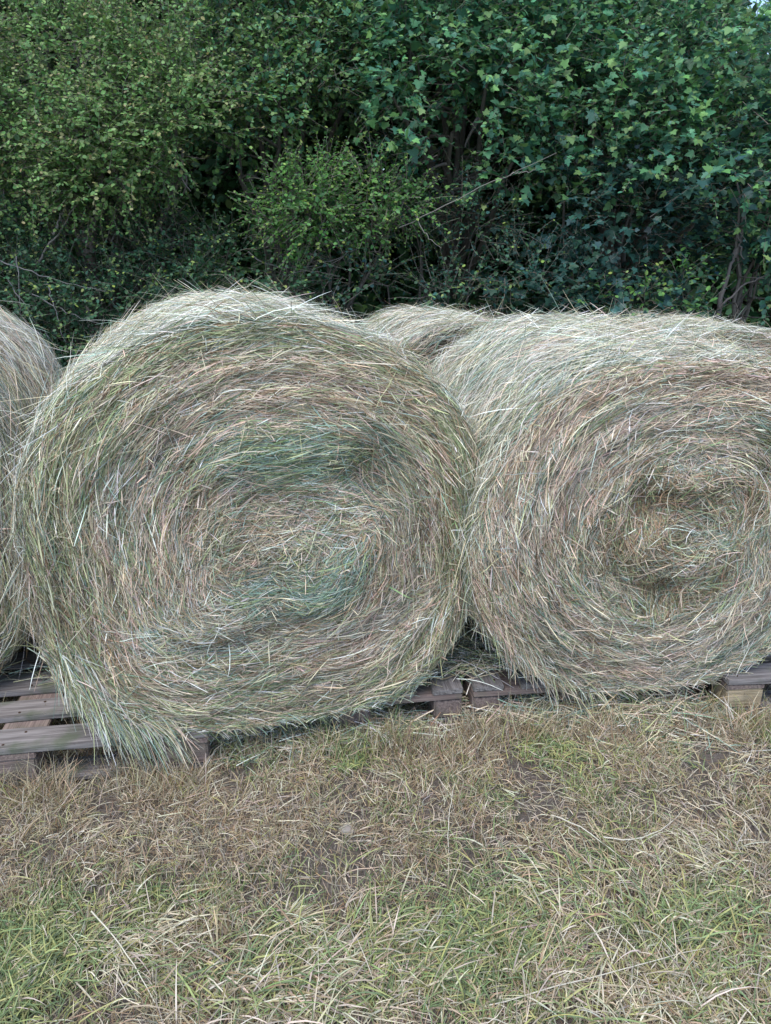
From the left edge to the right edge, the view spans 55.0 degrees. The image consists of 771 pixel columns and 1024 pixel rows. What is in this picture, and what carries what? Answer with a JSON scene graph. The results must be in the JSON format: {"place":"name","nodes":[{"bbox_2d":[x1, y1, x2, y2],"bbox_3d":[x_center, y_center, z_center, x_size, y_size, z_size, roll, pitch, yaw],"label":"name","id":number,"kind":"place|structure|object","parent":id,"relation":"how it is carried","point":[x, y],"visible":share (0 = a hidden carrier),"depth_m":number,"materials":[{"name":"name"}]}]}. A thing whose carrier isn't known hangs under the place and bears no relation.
{"place":"outdoors","nodes":[
{"label":"outdoors","id":0,"kind":"place"},
{"bbox_2d":[0,625,770,1023],"bbox_3d":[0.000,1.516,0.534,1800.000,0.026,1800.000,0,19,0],"label":"ground","id":1,"kind":"structure","parent":0,"point":[514,765],"depth_m":2.12,"materials":[{"name":"brown plant"}]},
{"bbox_2d":[0,0,143,375],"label":"hedge tree","id":2,"kind":"object","parent":1,"relation":"on","point":[51,337],"visible":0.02,"depth_m":6.54,"materials":[{"name":"green plant"}]},
{"bbox_2d":[0,172,210,373],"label":"bramble thicket","id":3,"kind":"object","parent":1,"relation":"on","point":[48,272],"visible":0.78,"depth_m":4.55,"materials":[{"name":"green plant"}]},
{"bbox_2d":[0,630,210,786],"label":"wooden pallet","id":4,"kind":"object","parent":1,"relation":"on","point":[27,718],"visible":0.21,"depth_m":2.40,"materials":[{"name":"grey wood"}]},
{"bbox_2d":[0,300,66,674],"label":"hay bale","id":5,"kind":"object","parent":4,"relation":"on","point":[24,353],"visible":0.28,"depth_m":2.59},
{"bbox_2d":[91,911,154,1002],"bbox_3d":[-0.625,1.043,1.753,0.316,0.030,0.008,18,26,42],"label":"dry stalk","id":6,"kind":"object","parent":1,"relation":"on","point":[101,922],"visible":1,"depth_m":1.76,"materials":[{"name":"beige plant"}]},
{"bbox_2d":[0,0,267,338],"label":"hedge tree","id":7,"kind":"object","parent":1,"relation":"on","point":[92,259],"visible":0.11,"depth_m":5.58,"materials":[{"name":"green plant"}]},
{"bbox_2d":[0,0,278,332],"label":"hawthorn","id":8,"kind":"object","parent":1,"relation":"on","point":[125,124],"visible":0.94,"depth_m":4.29,"materials":[{"name":"green plant"}]},
{"bbox_2d":[45,171,367,343],"bbox_3d":[-1.141,-1.145,4.920,2.079,2.145,1.400,0,19,0],"label":"bramble thicket","id":9,"kind":"object","parent":1,"relation":"on","point":[203,240],"visible":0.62,"depth_m":4.59,"materials":[{"name":"green plant"}]},
{"bbox_2d":[0,0,414,375],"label":"hedge tree","id":10,"kind":"object","parent":1,"relation":"on","point":[203,173],"visible":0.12,"depth_m":6.36,"materials":[{"name":"green plant"}]},
{"bbox_2d":[134,0,449,296],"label":"hedge tree","id":11,"kind":"object","parent":1,"relation":"on","point":[296,65],"visible":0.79,"depth_m":4.70,"materials":[{"name":"green plant"}]},
{"bbox_2d":[225,126,456,322],"bbox_3d":[-0.277,-1.199,4.805,1.466,2.317,0.985,0,19,0],"label":"privet bush","id":12,"kind":"object","parent":1,"relation":"on","point":[285,205],"visible":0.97,"depth_m":4.46,"materials":[{"name":"green plant"}]},
{"bbox_2d":[340,824,355,835],"bbox_3d":[-0.111,0.931,2.163,0.053,0.024,0.036,0,19,0],"label":"stone","id":13,"kind":"object","parent":1,"relation":"on","point":[347,829],"visible":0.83,"depth_m":2.15,"materials":[{"name":"grey stone"}]},
{"bbox_2d":[236,658,462,740],"bbox_3d":[-0.209,0.511,3.143,0.806,0.144,1.202,-3,20,-8],"label":"wooden pallet","id":14,"kind":"object","parent":1,"relation":"on","point":[446,697],"visible":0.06,"depth_m":2.62,"materials":[{"name":"grey wood"}]},
{"bbox_2d":[0,262,492,776],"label":"hay bale","id":15,"kind":"object","parent":14,"relation":"on","point":[240,510],"visible":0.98,"depth_m":2.19},
{"bbox_2d":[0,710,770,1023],"bbox_3d":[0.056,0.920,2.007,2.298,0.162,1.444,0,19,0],"label":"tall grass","id":16,"kind":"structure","parent":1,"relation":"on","point":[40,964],"depth_m":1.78,"materials":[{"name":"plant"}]},
{"bbox_2d":[0,627,770,818],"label":"long grass","id":17,"kind":"structure","parent":1,"relation":"on","point":[393,735],"depth_m":2.50,"materials":[{"name":"beige plant"}]},
{"bbox_2d":[2,0,770,362],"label":"woodland","id":18,"kind":"object","parent":1,"relation":"on","point":[732,2],"depth_m":8.03,"materials":[{"name":"green plant"}]},
{"bbox_2d":[357,295,512,370],"bbox_3d":[0.285,-0.561,4.315,1.414,1.423,1.480,-4,20,-11],"label":"hay bale","id":19,"kind":"object","parent":1,"relation":"on","point":[427,327],"visible":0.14,"depth_m":3.68},
{"bbox_2d":[288,105,583,316],"bbox_3d":[0.335,-1.426,5.026,1.885,2.602,1.532,0,19,0],"label":"bramble thicket","id":20,"kind":"object","parent":1,"relation":"on","point":[421,280],"visible":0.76,"depth_m":4.78,"materials":[{"name":"green plant"}]},
{"bbox_2d":[447,784,454,852],"bbox_3d":[0.186,0.880,2.120,0.012,0.133,0.151,3,20,9],"label":"dry stalk","id":21,"kind":"object","parent":1,"relation":"on","point":[448,819],"visible":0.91,"depth_m":2.12,"materials":[{"name":"beige plant"}]},
{"bbox_2d":[329,0,630,300],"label":"field maple","id":22,"kind":"object","parent":1,"relation":"on","point":[466,49],"visible":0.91,"depth_m":4.56,"materials":[{"name":"green plant"}]},
{"bbox_2d":[244,0,763,325],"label":"hedge tree","id":23,"kind":"object","parent":1,"relation":"on","point":[366,307],"visible":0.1,"depth_m":6.24,"materials":[{"name":"green plant"}]},
{"bbox_2d":[549,917,573,964],"bbox_3d":[0.422,1.046,1.789,0.008,0.024,0.169,13,23,32],"label":"dry stalk","id":24,"kind":"object","parent":1,"relation":"on","point":[561,940],"visible":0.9,"depth_m":1.80,"materials":[{"name":"beige plant"}]},
{"bbox_2d":[454,609,683,718],"bbox_3d":[0.644,0.474,3.247,0.806,0.144,1.202,-2,19,-6],"label":"wooden pallet","id":25,"kind":"object","parent":1,"relation":"on","point":[481,693],"visible":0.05,"depth_m":2.67,"materials":[{"name":"grey wood"}]},
{"bbox_2d":[0,620,770,775],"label":"fallen hay","id":26,"kind":"object","parent":25,"relation":"on","point":[465,651],"visible":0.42,"depth_m":2.64},
{"bbox_2d":[423,277,770,713],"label":"hay bale","id":27,"kind":"object","parent":25,"relation":"on","point":[616,528],"visible":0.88,"depth_m":2.39},
{"bbox_2d":[482,948,705,1007],"bbox_3d":[0.489,1.068,1.701,0.582,0.017,0.011,-5,20,-14],"label":"dry stalk","id":28,"kind":"object","parent":1,"relation":"on","point":[584,979],"visible":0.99,"depth_m":1.68,"materials":[{"name":"beige plant"}]},
{"bbox_2d":[455,115,769,323],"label":"thicket","id":29,"kind":"object","parent":1,"relation":"on","point":[611,232],"visible":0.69,"depth_m":4.66,"materials":[{"name":"green plant"}]},
{"bbox_2d":[551,810,682,874],"bbox_3d":[0.680,0.894,2.188,0.282,0.025,0.331,16,25,39],"label":"dry stalk","id":30,"kind":"object","parent":1,"relation":"on","point":[612,837],"visible":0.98,"depth_m":2.10,"materials":[{"name":"beige plant"}]},
{"bbox_2d":[464,0,770,305],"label":"field maple","id":31,"kind":"object","parent":1,"relation":"on","point":[617,63],"visible":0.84,"depth_m":4.58,"materials":[{"name":"green plant"}]},
{"bbox_2d":[495,0,770,330],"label":"hedge tree","id":32,"kind":"object","parent":1,"relation":"on","point":[755,311],"visible":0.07,"depth_m":6.31,"materials":[{"name":"green plant"}]},
{"bbox_2d":[537,234,730,322],"bbox_3d":[1.598,-0.888,4.811,1.243,1.724,0.748,0,19,0],"label":"hazel sprout","id":33,"kind":"object","parent":1,"relation":"on","point":[647,282],"visible":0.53,"depth_m":4.54,"materials":[{"name":"green plant"}]},
{"bbox_2d":[588,304,770,357],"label":"hay bale","id":34,"kind":"object","parent":1,"relation":"on","point":[760,338],"visible":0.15,"depth_m":3.79},
{"bbox_2d":[656,50,770,325],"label":"field maple","id":35,"kind":"object","parent":1,"relation":"on","point":[757,245],"visible":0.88,"depth_m":4.54,"materials":[{"name":"green plant"}]},
{"bbox_2d":[711,650,770,712],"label":"wooden pallet","id":36,"kind":"object","parent":1,"relation":"on","point":[756,680],"visible":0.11,"depth_m":2.70,"materials":[{"name":"grey wood"}]},
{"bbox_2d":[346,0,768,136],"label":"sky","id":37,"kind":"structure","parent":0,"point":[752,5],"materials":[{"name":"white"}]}
]}

